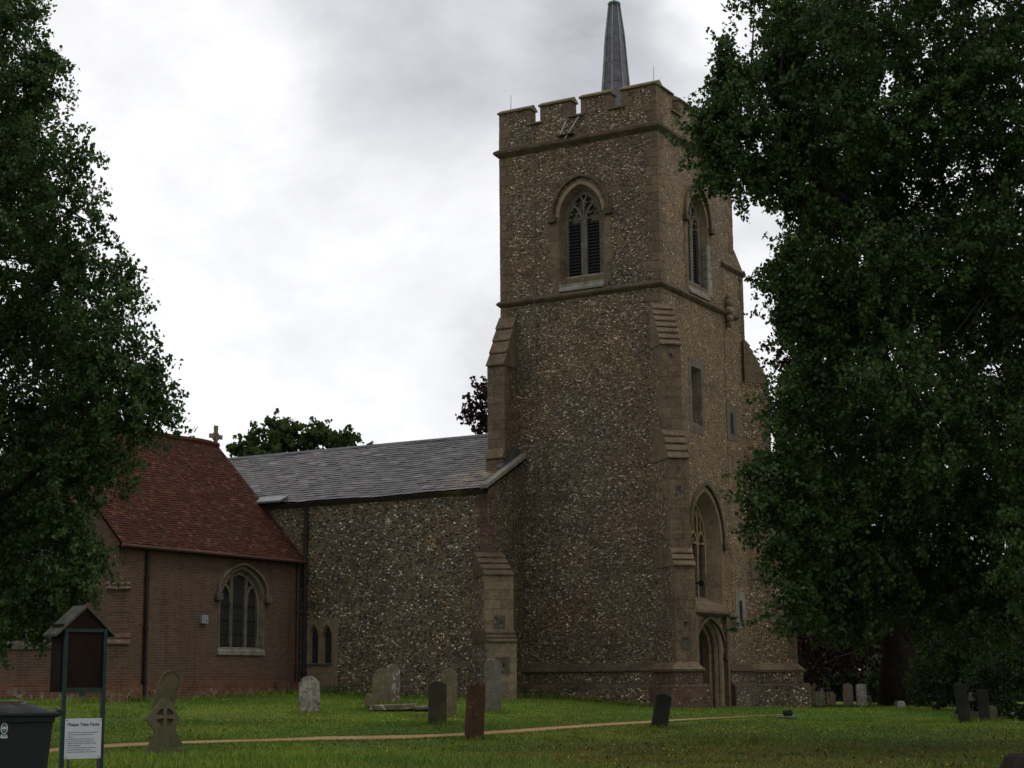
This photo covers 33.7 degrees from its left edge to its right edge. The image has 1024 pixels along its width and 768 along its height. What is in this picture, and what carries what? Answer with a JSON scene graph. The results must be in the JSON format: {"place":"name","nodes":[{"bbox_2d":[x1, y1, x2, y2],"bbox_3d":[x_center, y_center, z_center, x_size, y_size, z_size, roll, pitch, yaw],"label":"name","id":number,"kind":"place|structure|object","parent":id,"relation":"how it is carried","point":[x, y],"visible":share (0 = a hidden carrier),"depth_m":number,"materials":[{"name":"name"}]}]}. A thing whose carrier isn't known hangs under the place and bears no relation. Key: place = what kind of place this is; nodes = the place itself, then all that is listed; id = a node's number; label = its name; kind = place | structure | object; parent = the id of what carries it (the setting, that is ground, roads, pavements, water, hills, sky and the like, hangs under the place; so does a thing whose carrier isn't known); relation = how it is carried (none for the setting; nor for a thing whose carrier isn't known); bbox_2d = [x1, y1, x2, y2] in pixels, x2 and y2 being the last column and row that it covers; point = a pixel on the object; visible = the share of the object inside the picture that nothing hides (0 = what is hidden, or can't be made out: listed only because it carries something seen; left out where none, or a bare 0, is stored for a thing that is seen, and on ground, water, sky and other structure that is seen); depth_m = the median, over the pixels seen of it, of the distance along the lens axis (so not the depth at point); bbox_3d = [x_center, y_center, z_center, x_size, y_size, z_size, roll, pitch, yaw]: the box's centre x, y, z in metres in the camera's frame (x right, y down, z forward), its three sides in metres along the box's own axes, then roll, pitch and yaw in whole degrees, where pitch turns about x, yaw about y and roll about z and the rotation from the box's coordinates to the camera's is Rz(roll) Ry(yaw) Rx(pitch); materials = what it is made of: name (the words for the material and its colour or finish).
{"place":"outdoors","nodes":[
{"label":"outdoors","id":0,"kind":"place"},
{"bbox_2d":[49,714,781,751],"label":"path","id":1,"kind":"structure","parent":0,"point":[359,737],"depth_m":34.32,"materials":[{"name":"beige gravel"}]},
{"bbox_2d":[0,688,1023,767],"bbox_3d":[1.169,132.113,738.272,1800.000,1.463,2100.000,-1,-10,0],"label":"ground","id":2,"kind":"structure","parent":0,"point":[387,712],"depth_m":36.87,"materials":[{"name":"green plant"}]},
{"bbox_2d":[0,700,21,704],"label":"tomb","id":3,"kind":"object","parent":2,"relation":"on","point":[14,702],"visible":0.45,"depth_m":37.19,"materials":[{"name":"beige stone"}]},
{"bbox_2d":[0,704,62,767],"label":"wheelie bin","id":4,"kind":"object","parent":2,"relation":"on","point":[25,734],"visible":1,"depth_m":17.02,"materials":[{"name":"plastic"}]},
{"bbox_2d":[43,605,114,767],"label":"notice board","id":5,"kind":"object","parent":2,"relation":"on","point":[80,634],"visible":0.96,"depth_m":21.20,"materials":[{"name":"wood"}]},
{"bbox_2d":[64,718,101,767],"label":"notice sign","id":6,"kind":"object","parent":2,"relation":"on","point":[82,738],"visible":1,"depth_m":19.88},
{"bbox_2d":[0,0,197,669],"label":"lime tree","id":7,"kind":"object","parent":2,"relation":"on","point":[47,517],"visible":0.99,"depth_m":30.69,"materials":[{"name":"green plant"}]},
{"bbox_2d":[145,698,187,754],"bbox_3d":[-5.738,5.872,28.140,0.760,1.266,0.160,3,-11,-19],"label":"celtic cross stone","id":8,"kind":"object","parent":2,"relation":"on","point":[163,718],"visible":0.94,"depth_m":28.08,"materials":[{"name":"grey stone"}]},
{"bbox_2d":[153,670,180,707],"bbox_3d":[-9.118,8.219,44.592,0.547,1.367,0.152,18,-17,-23],"label":"headstone","id":9,"kind":"object","parent":2,"relation":"on","point":[168,684],"visible":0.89,"depth_m":44.59,"materials":[{"name":"stone"}]},
{"bbox_2d":[225,408,373,457],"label":"garden tree","id":10,"kind":"object","parent":2,"relation":"on","point":[281,436],"visible":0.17,"depth_m":87.99,"materials":[{"name":"green plant"}]},
{"bbox_2d":[299,676,319,712],"bbox_3d":[-5.302,8.319,44.331,0.529,1.311,0.120,0,-10,-19],"label":"headstone","id":11,"kind":"object","parent":2,"relation":"on","point":[309,694],"visible":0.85,"depth_m":44.30,"materials":[{"name":"stone"}]},
{"bbox_2d":[128,684,580,701],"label":"weeds","id":12,"kind":"object","parent":2,"relation":"on","point":[325,688],"visible":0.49,"depth_m":53.80,"materials":[{"name":"green plant"}]},
{"bbox_2d":[366,694,374,708],"bbox_3d":[-3.817,8.746,45.579,0.250,0.794,0.100,5,-12,-29],"label":"footstone","id":13,"kind":"object","parent":2,"relation":"on","point":[370,699],"visible":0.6,"depth_m":45.56,"materials":[{"name":"beige stone"}]},
{"bbox_2d":[371,669,391,703],"bbox_3d":[-3.701,8.747,47.922,0.575,1.335,0.100,7,-12,-23],"label":"headstone","id":14,"kind":"object","parent":2,"relation":"on","point":[381,689],"visible":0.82,"depth_m":47.91,"materials":[{"name":"beige stone"}]},
{"bbox_2d":[386,664,399,702],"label":"headstone","id":15,"kind":"object","parent":2,"relation":"on","point":[393,670],"visible":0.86,"depth_m":48.15,"materials":[{"name":"stone"}]},
{"bbox_2d":[369,703,427,710],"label":"ledger slab","id":16,"kind":"structure","parent":2,"relation":"on","point":[393,707],"depth_m":45.27,"materials":[{"name":"stone"}]},
{"bbox_2d":[0,0,810,708],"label":"church","id":17,"kind":"structure","parent":2,"relation":"on","point":[568,522],"depth_m":54.23,"materials":[{"name":"brown stone"}]},
{"bbox_2d":[6,548,54,649],"bbox_3d":[-14.384,6.115,50.289,2.800,3.520,0.330,-6,-12,29],"label":"transept window","id":18,"kind":"structure","parent":17,"relation":"in","point":[19,645],"depth_m":49.99,"materials":[{"name":"beige glass"}]},
{"bbox_2d":[214,562,271,655],"bbox_3d":[-8.527,7.061,53.151,0.390,2.896,2.720,-6,-12,29],"label":"transept window","id":19,"kind":"structure","parent":17,"relation":"in","point":[241,599],"depth_m":53.34,"materials":[{"name":"beige glass"}]},
{"bbox_2d":[547,174,612,291],"bbox_3d":[2.291,-4.950,55.220,2.389,3.881,0.545,-6,-12,29],"label":"belfry window","id":20,"kind":"structure","parent":17,"relation":"in","point":[580,230],"depth_m":55.33,"materials":[{"name":"beige stone"}]},
{"bbox_2d":[688,357,704,435],"bbox_3d":[5.861,0.424,55.084,0.352,2.430,1.160,-6,-12,29],"label":"slit window","id":21,"kind":"structure","parent":17,"relation":"in","point":[696,386],"depth_m":55.29,"materials":[{"name":"beige glass"}]},
{"bbox_2d":[682,183,714,301],"bbox_3d":[6.078,-4.775,56.393,0.545,3.881,2.413,-6,-12,29],"label":"belfry window","id":22,"kind":"structure","parent":17,"relation":"in","point":[698,230],"depth_m":56.78,"materials":[{"name":"beige stone"}]},
{"bbox_2d":[696,615,731,707],"bbox_3d":[6.119,9.110,53.928,0.710,3.416,2.760,-6,-12,29],"label":"doorway","id":23,"kind":"structure","parent":17,"relation":"in","point":[713,644],"depth_m":54.66,"materials":[{"name":"brown stone"}]},
{"bbox_2d":[690,482,738,618],"bbox_3d":[6.277,5.390,54.875,0.780,4.363,3.720,-6,-12,29],"label":"west window","id":24,"kind":"structure","parent":17,"relation":"in","point":[707,525],"depth_m":55.33,"materials":[{"name":"brown stone"}]},
{"bbox_2d":[726,403,736,441],"bbox_3d":[7.449,1.318,57.364,0.024,1.220,0.840,-6,-12,29],"label":"slit window","id":25,"kind":"structure","parent":17,"relation":"in","point":[731,419],"depth_m":57.33,"materials":[{"name":"beige stone"}]},
{"bbox_2d":[735,591,745,628],"bbox_3d":[7.639,7.560,56.493,0.024,1.220,0.840,-6,-12,29],"label":"slit window","id":26,"kind":"structure","parent":17,"relation":"in","point":[739,596],"depth_m":56.48,"materials":[{"name":"beige stone"}]},
{"bbox_2d":[428,681,446,725],"bbox_3d":[-1.671,7.329,37.905,0.415,1.330,0.090,3,-11,-20],"label":"headstone","id":27,"kind":"object","parent":2,"relation":"on","point":[437,701],"visible":0.66,"depth_m":37.90,"materials":[{"name":"stone"}]},
{"bbox_2d":[441,669,456,716],"bbox_3d":[-1.632,8.139,43.557,0.421,1.597,0.080,7,-12,-25],"label":"headstone","id":28,"kind":"object","parent":2,"relation":"on","point":[449,677],"visible":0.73,"depth_m":43.59,"materials":[{"name":"beige stone"}]},
{"bbox_2d":[455,375,487,433],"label":"copper beech","id":29,"kind":"object","parent":2,"relation":"on","point":[481,416],"visible":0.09,"depth_m":80.93,"materials":[{"name":"purple plant"}]},
{"bbox_2d":[464,681,485,739],"bbox_3d":[-0.750,6.772,34.154,0.383,1.497,0.130,9,-13,-30],"label":"headstone","id":30,"kind":"object","parent":2,"relation":"on","point":[475,709],"visible":0.72,"depth_m":34.13,"materials":[{"name":"orange stone"}]},
{"bbox_2d":[484,659,500,712],"bbox_3d":[-0.519,8.271,45.353,0.460,1.774,0.100,3,-11,-20],"label":"headstone","id":31,"kind":"object","parent":2,"relation":"on","point":[492,675],"visible":0.73,"depth_m":45.34,"materials":[{"name":"grey stone"}]},
{"bbox_2d":[53,724,1023,767],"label":"fallen leaves","id":32,"kind":"object","parent":2,"relation":"on","point":[789,758],"visible":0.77,"depth_m":30.18,"materials":[{"name":"brown plant"}]},
{"bbox_2d":[59,699,1018,764],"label":"buttercups","id":33,"kind":"object","parent":2,"relation":"on","point":[614,733],"visible":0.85,"depth_m":34.27,"materials":[{"name":"yellow plant"}]},
{"bbox_2d":[651,693,671,728],"bbox_3d":[3.209,7.251,36.599,0.346,1.106,0.130,12,-12,-11],"label":"headstone","id":34,"kind":"object","parent":2,"relation":"on","point":[661,708],"visible":0.62,"depth_m":36.58,"materials":[{"name":"black stone"}]},
{"bbox_2d":[773,710,797,717],"bbox_3d":[7.244,8.748,44.850,0.513,0.218,0.600,0,-10,-5],"label":"path light","id":35,"kind":"object","parent":2,"relation":"on","point":[787,713],"visible":0.98,"depth_m":44.74,"materials":[{"name":"concrete"}]},
{"bbox_2d":[796,632,825,666],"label":"woodland tree","id":36,"kind":"object","parent":2,"relation":"on","point":[799,660],"visible":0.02,"depth_m":91.86,"materials":[{"name":"green plant"}]},
{"bbox_2d":[811,683,815,704],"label":"headstone","id":37,"kind":"object","parent":2,"relation":"on","point":[813,696],"visible":0.26,"depth_m":62.90,"materials":[{"name":"beige stone"}]},
{"bbox_2d":[816,686,824,706],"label":"headstone","id":38,"kind":"object","parent":2,"relation":"on","point":[820,697],"visible":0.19,"depth_m":60.90,"materials":[{"name":"stone"}]},
{"bbox_2d":[821,674,828,703],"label":"shrub","id":39,"kind":"object","parent":2,"relation":"on","point":[824,678],"visible":0.03,"depth_m":66.70,"materials":[{"name":"green plant"}]},
{"bbox_2d":[826,687,835,705],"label":"headstone","id":40,"kind":"object","parent":2,"relation":"on","point":[830,699],"visible":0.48,"depth_m":60.89,"materials":[{"name":"beige stone"}]},
{"bbox_2d":[665,0,1023,677],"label":"lime tree","id":41,"kind":"object","parent":2,"relation":"on","point":[822,514],"visible":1,"depth_m":29.97,"materials":[{"name":"green plant"}]},
{"bbox_2d":[842,683,853,705],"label":"headstone","id":42,"kind":"object","parent":2,"relation":"on","point":[848,694],"visible":0.75,"depth_m":60.91,"materials":[{"name":"beige stone"}]},
{"bbox_2d":[856,684,866,706],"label":"headstone","id":43,"kind":"object","parent":2,"relation":"on","point":[861,696],"visible":0.73,"depth_m":59.92,"materials":[{"name":"stone"}]},
{"bbox_2d":[850,653,881,702],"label":"shrub","id":44,"kind":"object","parent":2,"relation":"on","point":[872,684],"visible":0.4,"depth_m":70.64,"materials":[{"name":"green plant"}]},
{"bbox_2d":[809,625,922,670],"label":"woodland tree","id":45,"kind":"object","parent":2,"relation":"on","point":[860,654],"visible":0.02,"depth_m":83.91,"materials":[{"name":"green plant"}]},
{"bbox_2d":[867,695,871,703],"bbox_3d":[13.239,11.944,62.859,0.250,0.735,0.100,1,-10,-8],"label":"footstone","id":46,"kind":"object","parent":2,"relation":"on","point":[869,700],"visible":0.31,"depth_m":62.85,"materials":[{"name":"stone"}]},
{"bbox_2d":[754,221,1023,706],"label":"copper beech","id":47,"kind":"object","parent":2,"relation":"on","point":[894,665],"visible":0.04,"depth_m":60.67,"materials":[{"name":"purple plant"}]},
{"bbox_2d":[897,701,905,707],"bbox_3d":[12.433,10.429,53.989,0.250,0.620,0.100,-1,-10,3],"label":"footstone","id":48,"kind":"object","parent":2,"relation":"on","point":[901,703],"visible":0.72,"depth_m":53.98,"materials":[{"name":"white stone"}]},
{"bbox_2d":[803,666,1023,701],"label":"hedge","id":49,"kind":"object","parent":2,"relation":"on","point":[835,687],"visible":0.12,"depth_m":74.13,"materials":[{"name":"green plant"}]},
{"bbox_2d":[902,643,955,707],"bbox_3d":[14.199,10.087,57.071,2.038,2.940,1.815,-1,-10,0],"label":"shrub","id":50,"kind":"object","parent":2,"relation":"on","point":[923,702],"visible":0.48,"depth_m":56.96,"materials":[{"name":"green plant"}]},
{"bbox_2d":[903,615,991,709],"bbox_3d":[13.428,8.757,51.314,2.961,3.625,2.407,-1,-10,0],"label":"shrub","id":51,"kind":"object","parent":2,"relation":"on","point":[951,662],"visible":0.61,"depth_m":51.20,"materials":[{"name":"green plant"}]},
{"bbox_2d":[953,684,970,722],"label":"headstone","id":52,"kind":"object","parent":2,"relation":"on","point":[962,703],"visible":0.64,"depth_m":41.20,"materials":[{"name":"black stone"}]},
{"bbox_2d":[968,693,978,718],"bbox_3d":[12.433,8.650,45.164,0.572,0.805,0.300,-1,-10,0],"label":"cross monument","id":53,"kind":"object","parent":2,"relation":"on","point":[973,714],"visible":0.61,"depth_m":45.11,"materials":[{"name":"grey stone"}]},
{"bbox_2d":[977,689,989,720],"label":"headstone","id":54,"kind":"object","parent":2,"relation":"on","point":[983,703],"visible":0.62,"depth_m":42.18,"materials":[{"name":"black stone"}]},
{"bbox_2d":[954,651,1020,717],"bbox_3d":[12.783,8.464,45.430,1.729,2.639,1.858,-6,-11,29],"label":"shrub","id":55,"kind":"object","parent":2,"relation":"on","point":[983,677],"visible":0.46,"depth_m":45.13,"materials":[{"name":"green plant"}]},
{"bbox_2d":[953,608,1023,713],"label":"shrub","id":56,"kind":"object","parent":2,"relation":"on","point":[1014,637],"visible":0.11,"depth_m":49.04,"materials":[{"name":"green plant"}]},
{"bbox_2d":[989,706,997,718],"bbox_3d":[12.264,8.584,43.145,0.250,0.747,0.100,-1,-10,5],"label":"footstone","id":57,"kind":"object","parent":2,"relation":"on","point":[993,712],"visible":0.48,"depth_m":43.13,"materials":[{"name":"beige stone"}]},
{"bbox_2d":[989,616,1023,720],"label":"shrub","id":58,"kind":"object","parent":2,"relation":"on","point":[1016,681],"visible":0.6,"depth_m":43.46,"materials":[{"name":"green plant"}]},
{"bbox_2d":[999,753,1023,767],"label":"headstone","id":59,"kind":"object","parent":2,"relation":"on","point":[1013,760],"visible":1,"depth_m":24.26,"materials":[{"name":"grey stone"}]},
{"bbox_2d":[0,0,1023,669],"label":"sky","id":60,"kind":"structure","parent":0,"point":[307,191],"materials":[{"name":"white"}]}
]}

